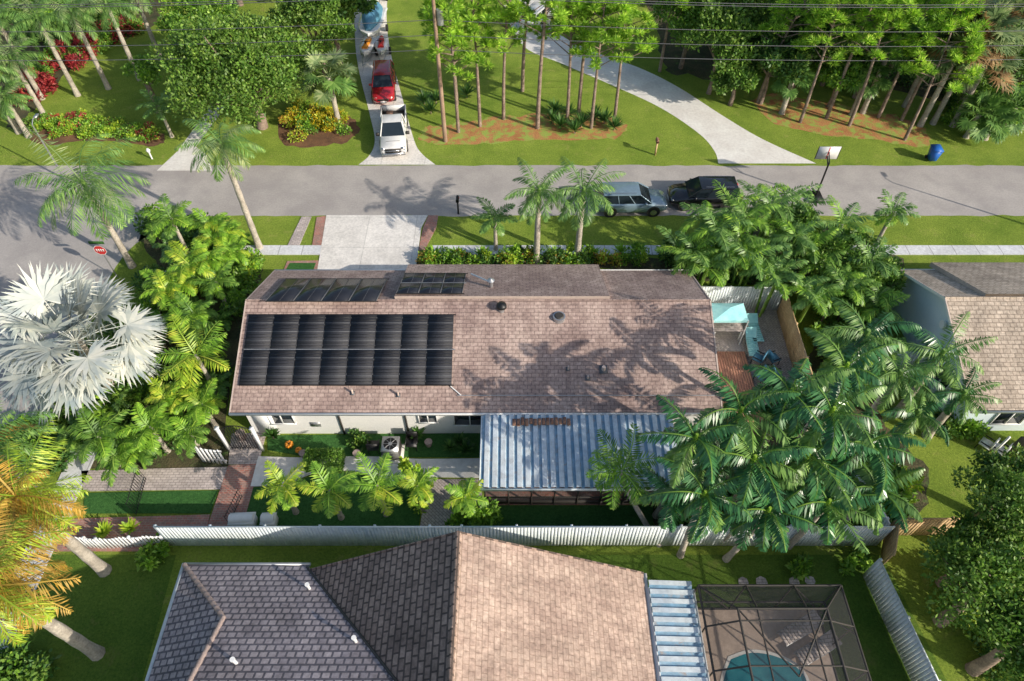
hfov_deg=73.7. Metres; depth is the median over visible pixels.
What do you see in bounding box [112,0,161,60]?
palm tree
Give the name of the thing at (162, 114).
palm tree
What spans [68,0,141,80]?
palm tree
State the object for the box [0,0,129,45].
tropical hedge
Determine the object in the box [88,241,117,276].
stop sign
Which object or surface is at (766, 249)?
areca palm
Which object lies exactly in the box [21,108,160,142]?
hedge bed
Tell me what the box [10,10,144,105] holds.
red cordyline hedge
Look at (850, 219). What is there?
palm tree
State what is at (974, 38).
pine tree
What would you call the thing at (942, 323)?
gable vent
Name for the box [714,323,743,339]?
outdoor table
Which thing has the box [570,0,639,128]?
pine tree
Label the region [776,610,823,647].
sun lounger
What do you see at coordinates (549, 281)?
raised roof section
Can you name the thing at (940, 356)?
palm tree
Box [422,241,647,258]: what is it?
cordyline plants
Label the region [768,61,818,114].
fan palm
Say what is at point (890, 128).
pine straw
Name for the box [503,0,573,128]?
pine tree
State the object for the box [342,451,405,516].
young palm
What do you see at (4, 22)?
palm tree
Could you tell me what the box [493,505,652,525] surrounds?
artificial turf
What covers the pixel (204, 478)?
paver path
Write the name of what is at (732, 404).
arching palm
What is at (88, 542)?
picket fence
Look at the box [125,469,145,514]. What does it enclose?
iron fence
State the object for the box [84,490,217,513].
artificial turf
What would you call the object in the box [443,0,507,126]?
pine tree
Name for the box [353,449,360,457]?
plant pot
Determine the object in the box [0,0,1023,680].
ground
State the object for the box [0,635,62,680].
corner shrubs
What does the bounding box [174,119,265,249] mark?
palm tree
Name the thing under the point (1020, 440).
side gate
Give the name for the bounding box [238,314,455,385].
solar array
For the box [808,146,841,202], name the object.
basketball hoop
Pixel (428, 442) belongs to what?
plant pot
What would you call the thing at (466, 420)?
window
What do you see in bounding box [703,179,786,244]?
areca palm
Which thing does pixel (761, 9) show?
shade tree
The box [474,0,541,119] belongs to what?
pine tree
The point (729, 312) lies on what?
shade canopy
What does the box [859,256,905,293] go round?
shade tree
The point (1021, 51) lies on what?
shade tree
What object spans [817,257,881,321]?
areca palm
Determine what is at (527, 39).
power line
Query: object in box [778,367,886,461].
arching palm
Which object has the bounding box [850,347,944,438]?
palm tree
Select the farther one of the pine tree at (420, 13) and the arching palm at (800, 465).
the pine tree at (420, 13)
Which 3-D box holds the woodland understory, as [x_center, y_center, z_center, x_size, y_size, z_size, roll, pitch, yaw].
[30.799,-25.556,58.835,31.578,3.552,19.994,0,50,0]
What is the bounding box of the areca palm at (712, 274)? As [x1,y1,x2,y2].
[665,233,739,287]
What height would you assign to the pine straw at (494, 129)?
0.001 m
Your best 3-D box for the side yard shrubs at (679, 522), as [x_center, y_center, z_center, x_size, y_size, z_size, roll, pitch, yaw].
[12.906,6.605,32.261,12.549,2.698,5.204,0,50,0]
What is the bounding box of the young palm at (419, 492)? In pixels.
[396,466,438,511]
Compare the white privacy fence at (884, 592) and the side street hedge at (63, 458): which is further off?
the side street hedge at (63, 458)
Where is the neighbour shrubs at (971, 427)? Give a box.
[934,408,990,440]
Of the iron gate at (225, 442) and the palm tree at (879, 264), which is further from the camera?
the palm tree at (879, 264)
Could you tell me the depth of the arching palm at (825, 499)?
26.77 m
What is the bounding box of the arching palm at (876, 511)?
[831,452,924,535]
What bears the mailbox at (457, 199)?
on the street
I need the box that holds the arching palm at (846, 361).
[781,327,898,468]
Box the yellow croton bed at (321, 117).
[278,98,352,142]
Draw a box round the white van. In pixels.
[519,1,553,30]
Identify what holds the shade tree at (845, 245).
on the planting bed at (652, 263)
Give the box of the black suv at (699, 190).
[667,176,741,210]
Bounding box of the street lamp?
[32,113,64,178]
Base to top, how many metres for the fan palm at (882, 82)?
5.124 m
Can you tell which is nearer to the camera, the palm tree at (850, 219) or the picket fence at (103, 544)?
the picket fence at (103, 544)
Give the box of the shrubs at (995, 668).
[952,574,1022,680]
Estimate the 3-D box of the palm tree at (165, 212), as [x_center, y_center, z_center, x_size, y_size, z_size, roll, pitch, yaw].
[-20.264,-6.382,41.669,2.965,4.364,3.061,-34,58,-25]
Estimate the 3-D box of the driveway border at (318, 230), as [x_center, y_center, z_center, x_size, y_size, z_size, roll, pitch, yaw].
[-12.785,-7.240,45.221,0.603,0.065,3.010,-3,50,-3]
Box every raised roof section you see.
[394,264,609,298]
[929,262,1023,295]
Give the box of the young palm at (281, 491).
[253,460,306,514]
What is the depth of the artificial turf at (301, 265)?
43.01 m
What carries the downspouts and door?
attached to the walls at (376, 424)
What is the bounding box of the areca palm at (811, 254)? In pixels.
[785,227,850,290]
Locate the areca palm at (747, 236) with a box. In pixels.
[698,211,770,285]
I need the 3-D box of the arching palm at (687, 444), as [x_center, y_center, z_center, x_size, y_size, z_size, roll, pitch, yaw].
[6.826,6.245,28.468,3.925,8.390,4.208,0,50,0]
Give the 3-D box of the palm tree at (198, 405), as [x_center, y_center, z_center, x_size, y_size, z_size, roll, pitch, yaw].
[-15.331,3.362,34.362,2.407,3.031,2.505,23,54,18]
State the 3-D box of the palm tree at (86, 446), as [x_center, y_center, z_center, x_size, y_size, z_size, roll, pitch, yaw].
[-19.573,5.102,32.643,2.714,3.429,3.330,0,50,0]
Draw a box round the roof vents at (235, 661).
[230,582,357,664]
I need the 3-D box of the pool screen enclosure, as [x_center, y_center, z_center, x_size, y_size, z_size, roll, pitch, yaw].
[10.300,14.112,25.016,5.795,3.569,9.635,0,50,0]
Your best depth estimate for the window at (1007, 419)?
34.41 m
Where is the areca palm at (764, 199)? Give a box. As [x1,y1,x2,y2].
[736,179,810,237]
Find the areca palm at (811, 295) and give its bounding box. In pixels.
[777,267,844,325]
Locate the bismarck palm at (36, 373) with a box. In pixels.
[0,261,166,424]
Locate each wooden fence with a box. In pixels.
[777,292,812,403]
[880,519,902,564]
[890,516,959,535]
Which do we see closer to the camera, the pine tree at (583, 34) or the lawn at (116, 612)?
the lawn at (116, 612)
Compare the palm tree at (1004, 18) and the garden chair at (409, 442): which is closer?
the garden chair at (409, 442)
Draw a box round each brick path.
[208,464,255,525]
[228,433,265,464]
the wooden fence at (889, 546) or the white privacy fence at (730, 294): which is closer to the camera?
the wooden fence at (889, 546)
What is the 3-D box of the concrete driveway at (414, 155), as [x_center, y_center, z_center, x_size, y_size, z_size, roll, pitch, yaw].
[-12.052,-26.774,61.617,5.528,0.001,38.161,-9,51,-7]
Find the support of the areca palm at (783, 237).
on the planting bed at (652, 263)
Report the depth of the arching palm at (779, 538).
26.90 m
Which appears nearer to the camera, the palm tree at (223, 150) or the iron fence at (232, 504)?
the iron fence at (232, 504)
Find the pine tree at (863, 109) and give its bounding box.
[859,4,922,113]
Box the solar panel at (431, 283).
[396,273,467,293]
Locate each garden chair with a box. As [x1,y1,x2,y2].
[366,439,380,454]
[405,431,418,450]
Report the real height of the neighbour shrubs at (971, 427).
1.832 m
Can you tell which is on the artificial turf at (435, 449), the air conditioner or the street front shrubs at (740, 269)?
the air conditioner
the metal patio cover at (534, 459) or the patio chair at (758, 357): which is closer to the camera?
the metal patio cover at (534, 459)
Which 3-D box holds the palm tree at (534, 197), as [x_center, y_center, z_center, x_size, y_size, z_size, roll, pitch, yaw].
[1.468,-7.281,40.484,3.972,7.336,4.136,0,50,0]
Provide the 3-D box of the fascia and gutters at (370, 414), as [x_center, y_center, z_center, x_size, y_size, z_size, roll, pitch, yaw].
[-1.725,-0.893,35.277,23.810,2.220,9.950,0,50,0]
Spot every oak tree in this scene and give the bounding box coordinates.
[144,8,321,130]
[260,0,358,86]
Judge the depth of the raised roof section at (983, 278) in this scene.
37.66 m
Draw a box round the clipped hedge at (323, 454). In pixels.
[302,447,345,473]
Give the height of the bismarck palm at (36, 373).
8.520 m
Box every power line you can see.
[0,0,1023,7]
[0,35,1023,46]
[0,49,1023,60]
[24,20,1023,31]
[27,0,1020,4]
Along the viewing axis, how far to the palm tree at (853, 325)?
28.36 m
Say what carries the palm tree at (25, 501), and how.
on the lawn at (116, 612)
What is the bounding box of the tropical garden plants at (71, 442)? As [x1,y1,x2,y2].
[55,210,250,450]
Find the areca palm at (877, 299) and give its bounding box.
[840,277,909,325]
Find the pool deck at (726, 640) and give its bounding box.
[652,610,836,680]
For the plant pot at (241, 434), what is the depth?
34.59 m
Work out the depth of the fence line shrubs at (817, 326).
38.78 m
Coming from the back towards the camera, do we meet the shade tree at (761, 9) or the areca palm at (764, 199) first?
the shade tree at (761, 9)
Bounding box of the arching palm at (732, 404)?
[663,367,800,494]
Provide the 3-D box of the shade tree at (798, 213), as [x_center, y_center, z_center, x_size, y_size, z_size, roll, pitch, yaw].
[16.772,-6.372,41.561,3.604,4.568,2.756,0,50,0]
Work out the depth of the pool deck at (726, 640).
28.63 m
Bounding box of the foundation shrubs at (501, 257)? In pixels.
[416,241,650,266]
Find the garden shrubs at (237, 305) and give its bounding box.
[33,202,260,461]
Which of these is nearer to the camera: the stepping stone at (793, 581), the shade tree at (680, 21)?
the stepping stone at (793, 581)
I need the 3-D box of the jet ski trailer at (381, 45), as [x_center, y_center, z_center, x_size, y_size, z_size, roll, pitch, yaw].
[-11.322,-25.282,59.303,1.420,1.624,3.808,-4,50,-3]
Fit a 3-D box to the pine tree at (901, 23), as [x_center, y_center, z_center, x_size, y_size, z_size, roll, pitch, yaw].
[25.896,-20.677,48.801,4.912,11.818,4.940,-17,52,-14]
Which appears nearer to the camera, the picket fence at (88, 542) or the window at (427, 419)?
the picket fence at (88, 542)
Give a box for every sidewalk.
[0,245,320,649]
[432,245,1023,254]
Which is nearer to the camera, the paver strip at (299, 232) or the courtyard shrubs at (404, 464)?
the courtyard shrubs at (404, 464)
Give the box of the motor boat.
[358,2,387,37]
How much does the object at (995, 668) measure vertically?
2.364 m
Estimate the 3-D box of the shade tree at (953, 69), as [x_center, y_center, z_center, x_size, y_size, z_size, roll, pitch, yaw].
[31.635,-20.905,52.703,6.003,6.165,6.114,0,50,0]
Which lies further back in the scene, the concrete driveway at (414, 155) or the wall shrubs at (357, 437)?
the concrete driveway at (414, 155)
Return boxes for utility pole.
[431,0,447,142]
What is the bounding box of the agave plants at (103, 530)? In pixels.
[91,517,141,538]
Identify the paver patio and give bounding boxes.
[420,479,481,525]
[715,296,801,407]
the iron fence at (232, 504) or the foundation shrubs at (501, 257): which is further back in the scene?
the foundation shrubs at (501, 257)
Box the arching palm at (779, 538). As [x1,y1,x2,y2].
[718,464,822,562]
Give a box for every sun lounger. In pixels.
[744,327,759,358]
[747,313,764,343]
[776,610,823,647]
[793,630,841,667]
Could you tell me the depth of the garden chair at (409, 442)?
34.20 m
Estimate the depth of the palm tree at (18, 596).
22.78 m
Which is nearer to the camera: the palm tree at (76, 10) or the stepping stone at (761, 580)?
the stepping stone at (761, 580)
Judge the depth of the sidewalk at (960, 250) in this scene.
44.02 m
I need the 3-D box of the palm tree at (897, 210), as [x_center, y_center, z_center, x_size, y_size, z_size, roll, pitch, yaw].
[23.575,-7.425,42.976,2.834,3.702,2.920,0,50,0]
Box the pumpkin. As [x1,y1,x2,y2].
[285,440,293,448]
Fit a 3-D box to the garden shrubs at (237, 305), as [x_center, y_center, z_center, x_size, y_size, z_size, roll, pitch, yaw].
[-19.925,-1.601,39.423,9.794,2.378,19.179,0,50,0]
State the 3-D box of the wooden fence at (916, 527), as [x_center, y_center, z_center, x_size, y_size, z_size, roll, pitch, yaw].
[18.573,8.422,30.946,2.855,1.760,0.150,0,50,0]
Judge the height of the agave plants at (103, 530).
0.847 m
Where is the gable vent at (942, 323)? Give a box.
[939,320,946,328]
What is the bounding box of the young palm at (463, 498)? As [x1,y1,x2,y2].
[443,477,488,516]
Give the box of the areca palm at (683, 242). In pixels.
[654,225,724,268]
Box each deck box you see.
[227,512,257,525]
[260,512,278,525]
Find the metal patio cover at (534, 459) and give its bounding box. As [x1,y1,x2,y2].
[479,414,681,504]
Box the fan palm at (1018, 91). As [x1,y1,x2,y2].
[990,83,1023,135]
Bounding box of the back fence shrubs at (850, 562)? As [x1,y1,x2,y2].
[784,546,874,580]
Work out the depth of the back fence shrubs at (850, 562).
30.34 m
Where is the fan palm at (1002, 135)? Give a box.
[974,100,1023,143]
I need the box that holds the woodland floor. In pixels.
[645,0,1023,124]
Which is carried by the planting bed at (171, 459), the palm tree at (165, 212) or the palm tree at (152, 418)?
the palm tree at (152, 418)
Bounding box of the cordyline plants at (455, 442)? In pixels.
[260,425,475,454]
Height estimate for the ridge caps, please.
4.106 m
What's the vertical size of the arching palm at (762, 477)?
8.172 m
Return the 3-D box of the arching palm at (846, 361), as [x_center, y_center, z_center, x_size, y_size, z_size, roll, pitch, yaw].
[13.717,3.434,30.330,3.593,9.132,4.012,0,50,0]
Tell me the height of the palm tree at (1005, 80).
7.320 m
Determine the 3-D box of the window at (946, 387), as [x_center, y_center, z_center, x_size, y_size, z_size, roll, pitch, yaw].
[22.550,1.978,35.805,0.090,1.270,1.440,0,50,0]
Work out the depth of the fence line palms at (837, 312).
36.06 m
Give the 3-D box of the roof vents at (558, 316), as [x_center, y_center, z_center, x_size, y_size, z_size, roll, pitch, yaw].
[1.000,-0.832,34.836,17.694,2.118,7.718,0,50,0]
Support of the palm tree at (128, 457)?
on the planting bed at (171, 459)
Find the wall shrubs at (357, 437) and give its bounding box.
[346,428,371,451]
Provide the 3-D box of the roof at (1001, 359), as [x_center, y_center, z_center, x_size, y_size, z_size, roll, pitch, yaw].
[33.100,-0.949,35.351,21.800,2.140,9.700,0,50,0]
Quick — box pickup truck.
[376,104,409,155]
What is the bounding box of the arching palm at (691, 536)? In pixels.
[646,456,753,558]
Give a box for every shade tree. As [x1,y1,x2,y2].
[121,53,162,112]
[154,0,239,38]
[280,0,377,72]
[649,0,726,68]
[670,0,767,94]
[709,57,763,105]
[721,0,794,41]
[737,28,811,104]
[764,203,821,256]
[768,0,851,88]
[806,227,871,291]
[809,45,875,106]
[819,0,869,85]
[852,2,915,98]
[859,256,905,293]
[891,42,957,81]
[918,521,1023,645]
[925,509,1023,591]
[951,460,1023,551]
[965,584,1023,680]
[966,442,1023,516]
[990,26,1023,97]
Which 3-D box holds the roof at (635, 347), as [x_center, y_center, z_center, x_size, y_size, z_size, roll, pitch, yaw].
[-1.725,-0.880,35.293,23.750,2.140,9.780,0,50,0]
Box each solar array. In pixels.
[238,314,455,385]
[265,278,388,301]
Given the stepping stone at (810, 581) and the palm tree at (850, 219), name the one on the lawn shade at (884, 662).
the stepping stone at (810, 581)
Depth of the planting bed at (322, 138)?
52.26 m
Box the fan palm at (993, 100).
[954,88,1012,143]
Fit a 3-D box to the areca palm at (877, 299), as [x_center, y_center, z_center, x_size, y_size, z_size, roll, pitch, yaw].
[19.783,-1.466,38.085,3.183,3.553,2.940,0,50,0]
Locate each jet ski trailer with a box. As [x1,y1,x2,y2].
[359,36,377,65]
[374,35,390,59]
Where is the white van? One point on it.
(535, 5)
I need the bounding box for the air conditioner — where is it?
[380,436,404,463]
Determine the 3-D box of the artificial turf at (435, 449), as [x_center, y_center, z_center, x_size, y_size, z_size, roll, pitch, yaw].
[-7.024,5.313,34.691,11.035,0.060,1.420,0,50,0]
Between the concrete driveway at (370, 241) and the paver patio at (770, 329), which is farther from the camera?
the concrete driveway at (370, 241)
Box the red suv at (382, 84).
[369,59,396,102]
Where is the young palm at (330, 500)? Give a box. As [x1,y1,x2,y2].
[296,461,359,520]
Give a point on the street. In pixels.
(436, 189)
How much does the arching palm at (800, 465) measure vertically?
8.031 m
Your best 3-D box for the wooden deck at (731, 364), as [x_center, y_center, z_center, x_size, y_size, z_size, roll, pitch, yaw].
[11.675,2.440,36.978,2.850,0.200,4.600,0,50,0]
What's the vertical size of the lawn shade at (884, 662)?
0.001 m
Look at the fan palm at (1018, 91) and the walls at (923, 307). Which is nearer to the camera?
the walls at (923, 307)
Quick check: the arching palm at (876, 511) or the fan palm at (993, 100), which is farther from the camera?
the fan palm at (993, 100)
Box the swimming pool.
[720,650,808,680]
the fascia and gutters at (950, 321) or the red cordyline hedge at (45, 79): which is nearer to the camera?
the fascia and gutters at (950, 321)
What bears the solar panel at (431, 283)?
on the raised roof section at (549, 281)
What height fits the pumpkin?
0.327 m
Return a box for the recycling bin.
[925,144,943,160]
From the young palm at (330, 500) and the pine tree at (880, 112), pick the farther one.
the pine tree at (880, 112)
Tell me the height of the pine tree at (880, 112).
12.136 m
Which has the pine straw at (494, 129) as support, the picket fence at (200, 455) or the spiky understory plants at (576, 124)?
the spiky understory plants at (576, 124)
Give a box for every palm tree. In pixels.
[0,0,45,100]
[0,0,82,96]
[0,37,51,116]
[0,44,22,134]
[0,79,33,137]
[0,395,72,520]
[0,418,111,576]
[0,498,105,660]
[13,126,150,268]
[34,0,111,89]
[67,407,129,466]
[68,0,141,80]
[95,423,161,486]
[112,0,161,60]
[113,402,177,453]
[134,89,180,137]
[136,193,193,252]
[139,268,198,310]
[142,376,201,415]
[152,314,230,394]
[159,238,230,301]
[161,291,218,343]
[164,411,210,458]
[173,377,225,428]
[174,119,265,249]
[184,207,246,251]
[186,259,238,309]
[204,237,250,269]
[298,48,358,128]
[470,197,517,250]
[503,157,573,263]
[544,156,625,256]
[585,423,662,546]
[817,195,877,272]
[820,296,920,376]
[848,234,899,284]
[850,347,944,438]
[873,189,920,244]
[881,385,949,456]
[892,311,997,411]
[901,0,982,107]
[917,10,1003,126]
[921,366,1001,439]
[929,0,1023,124]
[948,40,1023,127]
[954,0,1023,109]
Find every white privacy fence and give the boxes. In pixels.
[153,524,461,545]
[460,524,895,545]
[701,286,783,309]
[818,425,890,525]
[862,558,940,680]
[886,351,933,371]
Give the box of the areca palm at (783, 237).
[762,217,825,282]
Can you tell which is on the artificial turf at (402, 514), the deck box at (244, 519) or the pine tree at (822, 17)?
the deck box at (244, 519)
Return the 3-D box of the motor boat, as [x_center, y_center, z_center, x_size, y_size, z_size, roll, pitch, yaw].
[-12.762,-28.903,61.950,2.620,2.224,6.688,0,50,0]
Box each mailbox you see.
[456,195,458,213]
[654,137,658,154]
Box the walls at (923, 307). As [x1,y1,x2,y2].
[891,278,1023,430]
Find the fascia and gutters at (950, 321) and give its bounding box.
[897,269,1023,413]
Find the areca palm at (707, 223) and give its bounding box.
[679,200,752,280]
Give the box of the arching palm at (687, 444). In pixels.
[635,394,742,532]
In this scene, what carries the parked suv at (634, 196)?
on the street
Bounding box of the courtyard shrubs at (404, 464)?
[397,456,429,513]
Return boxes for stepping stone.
[738,577,748,583]
[756,576,767,583]
[789,577,799,583]
[805,576,815,583]
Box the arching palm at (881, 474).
[790,404,925,524]
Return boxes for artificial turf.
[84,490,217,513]
[247,473,419,525]
[268,433,481,456]
[286,263,315,268]
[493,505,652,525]
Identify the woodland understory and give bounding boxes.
[678,1,1023,107]
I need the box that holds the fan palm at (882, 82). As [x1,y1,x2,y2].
[844,50,894,115]
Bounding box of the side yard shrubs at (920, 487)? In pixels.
[840,455,924,525]
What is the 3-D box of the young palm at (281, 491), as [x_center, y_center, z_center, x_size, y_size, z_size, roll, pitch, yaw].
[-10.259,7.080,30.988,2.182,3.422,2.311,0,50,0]
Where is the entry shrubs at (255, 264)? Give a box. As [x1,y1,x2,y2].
[212,247,265,286]
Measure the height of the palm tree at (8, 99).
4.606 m
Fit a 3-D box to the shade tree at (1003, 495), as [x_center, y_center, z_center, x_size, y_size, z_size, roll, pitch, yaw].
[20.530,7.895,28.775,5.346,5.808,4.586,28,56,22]
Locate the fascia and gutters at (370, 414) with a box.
[229,269,722,415]
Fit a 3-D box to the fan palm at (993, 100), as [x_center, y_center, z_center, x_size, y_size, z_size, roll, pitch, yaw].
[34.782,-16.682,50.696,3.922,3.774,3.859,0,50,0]
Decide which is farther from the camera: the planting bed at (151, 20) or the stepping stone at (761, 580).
the planting bed at (151, 20)
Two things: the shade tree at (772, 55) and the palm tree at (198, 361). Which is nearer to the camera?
the palm tree at (198, 361)
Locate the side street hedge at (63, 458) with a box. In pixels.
[0,405,83,478]
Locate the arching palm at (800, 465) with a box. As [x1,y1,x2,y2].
[751,399,879,512]
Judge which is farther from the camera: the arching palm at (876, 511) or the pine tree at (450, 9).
the pine tree at (450, 9)
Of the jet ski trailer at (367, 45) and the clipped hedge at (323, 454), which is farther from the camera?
the jet ski trailer at (367, 45)
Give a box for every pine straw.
[418,112,627,144]
[750,93,932,146]
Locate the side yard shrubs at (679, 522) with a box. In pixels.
[657,437,913,525]
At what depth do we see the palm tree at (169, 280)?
37.73 m
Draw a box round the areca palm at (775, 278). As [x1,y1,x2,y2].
[739,250,808,316]
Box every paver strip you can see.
[284,260,318,268]
[288,217,310,244]
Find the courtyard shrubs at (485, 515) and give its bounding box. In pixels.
[444,494,502,532]
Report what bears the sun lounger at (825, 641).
on the pool deck at (726, 640)
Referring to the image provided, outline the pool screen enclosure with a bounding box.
[695,584,871,680]
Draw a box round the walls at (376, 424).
[246,416,701,433]
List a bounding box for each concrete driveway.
[157,107,223,170]
[318,215,427,268]
[354,0,434,164]
[506,0,813,162]
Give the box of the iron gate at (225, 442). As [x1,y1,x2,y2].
[214,425,264,450]
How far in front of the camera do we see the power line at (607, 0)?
44.34 m
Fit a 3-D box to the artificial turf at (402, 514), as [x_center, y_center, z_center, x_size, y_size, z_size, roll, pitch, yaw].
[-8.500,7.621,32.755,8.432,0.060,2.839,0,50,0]
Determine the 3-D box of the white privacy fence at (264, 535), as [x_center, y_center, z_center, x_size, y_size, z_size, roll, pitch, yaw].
[-8.928,8.725,30.529,13.455,2.010,0.150,0,50,0]
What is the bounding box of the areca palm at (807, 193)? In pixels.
[771,180,834,234]
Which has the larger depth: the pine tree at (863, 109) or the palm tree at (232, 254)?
the pine tree at (863, 109)
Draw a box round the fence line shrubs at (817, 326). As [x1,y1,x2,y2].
[806,298,889,405]
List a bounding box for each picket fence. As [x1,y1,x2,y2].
[50,536,102,548]
[93,534,169,548]
[194,446,226,463]
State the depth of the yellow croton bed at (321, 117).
52.58 m
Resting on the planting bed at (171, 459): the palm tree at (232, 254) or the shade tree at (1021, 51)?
the palm tree at (232, 254)
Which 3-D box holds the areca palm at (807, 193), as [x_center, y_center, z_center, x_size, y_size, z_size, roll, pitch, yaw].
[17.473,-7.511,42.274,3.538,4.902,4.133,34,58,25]
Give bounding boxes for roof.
[148,534,656,680]
[230,270,720,412]
[647,580,709,680]
[902,270,1023,410]
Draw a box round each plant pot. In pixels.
[235,429,245,440]
[299,449,304,457]
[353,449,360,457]
[424,438,431,447]
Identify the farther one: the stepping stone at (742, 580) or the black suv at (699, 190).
the black suv at (699, 190)
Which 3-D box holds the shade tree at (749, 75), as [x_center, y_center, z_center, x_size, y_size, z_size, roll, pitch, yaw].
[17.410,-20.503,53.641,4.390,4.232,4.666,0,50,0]
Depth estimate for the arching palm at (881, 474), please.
26.72 m
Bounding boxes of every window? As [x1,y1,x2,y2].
[267,416,296,424]
[417,416,438,423]
[453,416,480,425]
[932,361,949,395]
[988,414,1023,424]
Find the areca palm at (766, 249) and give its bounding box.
[709,227,791,293]
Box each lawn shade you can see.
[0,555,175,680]
[569,555,946,680]
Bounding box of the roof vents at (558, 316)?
[350,273,714,396]
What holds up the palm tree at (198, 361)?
on the planting bed at (171, 459)
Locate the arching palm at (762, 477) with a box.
[692,420,815,552]
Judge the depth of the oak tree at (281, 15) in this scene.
51.64 m
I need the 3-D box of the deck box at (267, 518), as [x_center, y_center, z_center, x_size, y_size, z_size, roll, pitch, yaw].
[-11.250,8.314,31.625,0.680,0.780,0.600,-2,50,-2]
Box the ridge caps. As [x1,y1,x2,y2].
[182,531,460,680]
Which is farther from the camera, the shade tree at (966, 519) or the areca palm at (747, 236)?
the areca palm at (747, 236)
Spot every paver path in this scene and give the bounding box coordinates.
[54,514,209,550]
[81,467,226,490]
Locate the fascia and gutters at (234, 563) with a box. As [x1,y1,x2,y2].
[145,532,658,680]
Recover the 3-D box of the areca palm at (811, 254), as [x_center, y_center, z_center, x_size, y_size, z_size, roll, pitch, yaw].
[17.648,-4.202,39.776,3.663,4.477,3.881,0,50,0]
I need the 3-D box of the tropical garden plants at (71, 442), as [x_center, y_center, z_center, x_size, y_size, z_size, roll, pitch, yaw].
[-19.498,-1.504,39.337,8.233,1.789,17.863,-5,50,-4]
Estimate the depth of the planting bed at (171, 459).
36.05 m
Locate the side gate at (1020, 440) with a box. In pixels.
[990,436,1023,455]
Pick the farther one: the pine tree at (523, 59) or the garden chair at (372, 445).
the pine tree at (523, 59)
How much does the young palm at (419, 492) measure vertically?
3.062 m
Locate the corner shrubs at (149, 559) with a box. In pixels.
[134,532,172,571]
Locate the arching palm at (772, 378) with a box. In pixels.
[735,358,855,474]
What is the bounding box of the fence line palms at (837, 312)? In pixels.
[815,270,906,399]
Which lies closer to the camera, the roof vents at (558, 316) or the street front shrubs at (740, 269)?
the roof vents at (558, 316)
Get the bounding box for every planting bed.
[0,0,164,128]
[17,117,164,146]
[33,218,262,469]
[277,105,359,147]
[417,207,903,307]
[653,321,928,525]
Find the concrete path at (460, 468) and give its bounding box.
[251,456,479,486]
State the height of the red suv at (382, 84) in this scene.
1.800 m
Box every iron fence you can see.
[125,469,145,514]
[224,488,242,521]
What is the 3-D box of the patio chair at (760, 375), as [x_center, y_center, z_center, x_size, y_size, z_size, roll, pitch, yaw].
[13.516,1.890,36.858,0.580,1.000,0.610,-21,53,-17]
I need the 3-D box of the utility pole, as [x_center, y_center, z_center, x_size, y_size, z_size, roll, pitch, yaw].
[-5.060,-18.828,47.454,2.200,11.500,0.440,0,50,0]
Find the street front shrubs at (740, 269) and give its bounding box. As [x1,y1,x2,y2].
[657,206,903,294]
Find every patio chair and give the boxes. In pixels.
[750,350,767,365]
[753,364,768,383]
[765,349,781,364]
[974,435,1000,453]
[988,440,1012,455]
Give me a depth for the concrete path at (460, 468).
33.84 m
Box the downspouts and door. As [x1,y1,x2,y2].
[252,416,408,434]
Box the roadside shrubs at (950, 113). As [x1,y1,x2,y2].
[939,81,1023,130]
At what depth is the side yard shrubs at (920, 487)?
31.20 m
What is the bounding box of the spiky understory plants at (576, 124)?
[412,82,623,133]
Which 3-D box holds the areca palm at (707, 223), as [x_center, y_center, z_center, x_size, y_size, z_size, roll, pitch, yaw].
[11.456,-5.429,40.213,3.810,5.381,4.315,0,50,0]
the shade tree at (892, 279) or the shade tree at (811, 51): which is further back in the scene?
the shade tree at (811, 51)
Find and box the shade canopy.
[711,303,748,344]
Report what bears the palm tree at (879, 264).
on the planting bed at (652, 263)
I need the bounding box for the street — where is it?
[0,165,1023,428]
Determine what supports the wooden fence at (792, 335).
on the paver patio at (770, 329)
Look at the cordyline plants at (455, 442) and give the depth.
34.26 m
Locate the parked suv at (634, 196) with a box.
[595,181,667,216]
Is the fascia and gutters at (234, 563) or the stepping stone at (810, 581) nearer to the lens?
the fascia and gutters at (234, 563)
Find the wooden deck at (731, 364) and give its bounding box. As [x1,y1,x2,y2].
[717,351,762,421]
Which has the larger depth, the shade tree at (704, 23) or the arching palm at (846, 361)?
the shade tree at (704, 23)
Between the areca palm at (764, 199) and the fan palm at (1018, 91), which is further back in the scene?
the fan palm at (1018, 91)
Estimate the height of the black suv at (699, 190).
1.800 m
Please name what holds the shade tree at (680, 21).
on the woodland floor
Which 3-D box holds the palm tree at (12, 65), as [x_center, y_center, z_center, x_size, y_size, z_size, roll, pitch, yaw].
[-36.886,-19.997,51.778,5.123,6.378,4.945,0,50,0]
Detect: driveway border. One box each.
[312,216,325,244]
[419,215,437,249]
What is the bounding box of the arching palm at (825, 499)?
[783,471,885,553]
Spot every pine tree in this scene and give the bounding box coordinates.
[417,0,479,104]
[420,0,489,132]
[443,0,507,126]
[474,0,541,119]
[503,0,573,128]
[518,0,557,91]
[534,0,601,122]
[554,0,628,112]
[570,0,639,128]
[596,0,658,123]
[658,0,699,71]
[744,0,831,103]
[795,0,873,122]
[824,0,916,118]
[843,0,925,126]
[877,0,963,117]
[898,0,991,140]
[900,0,988,120]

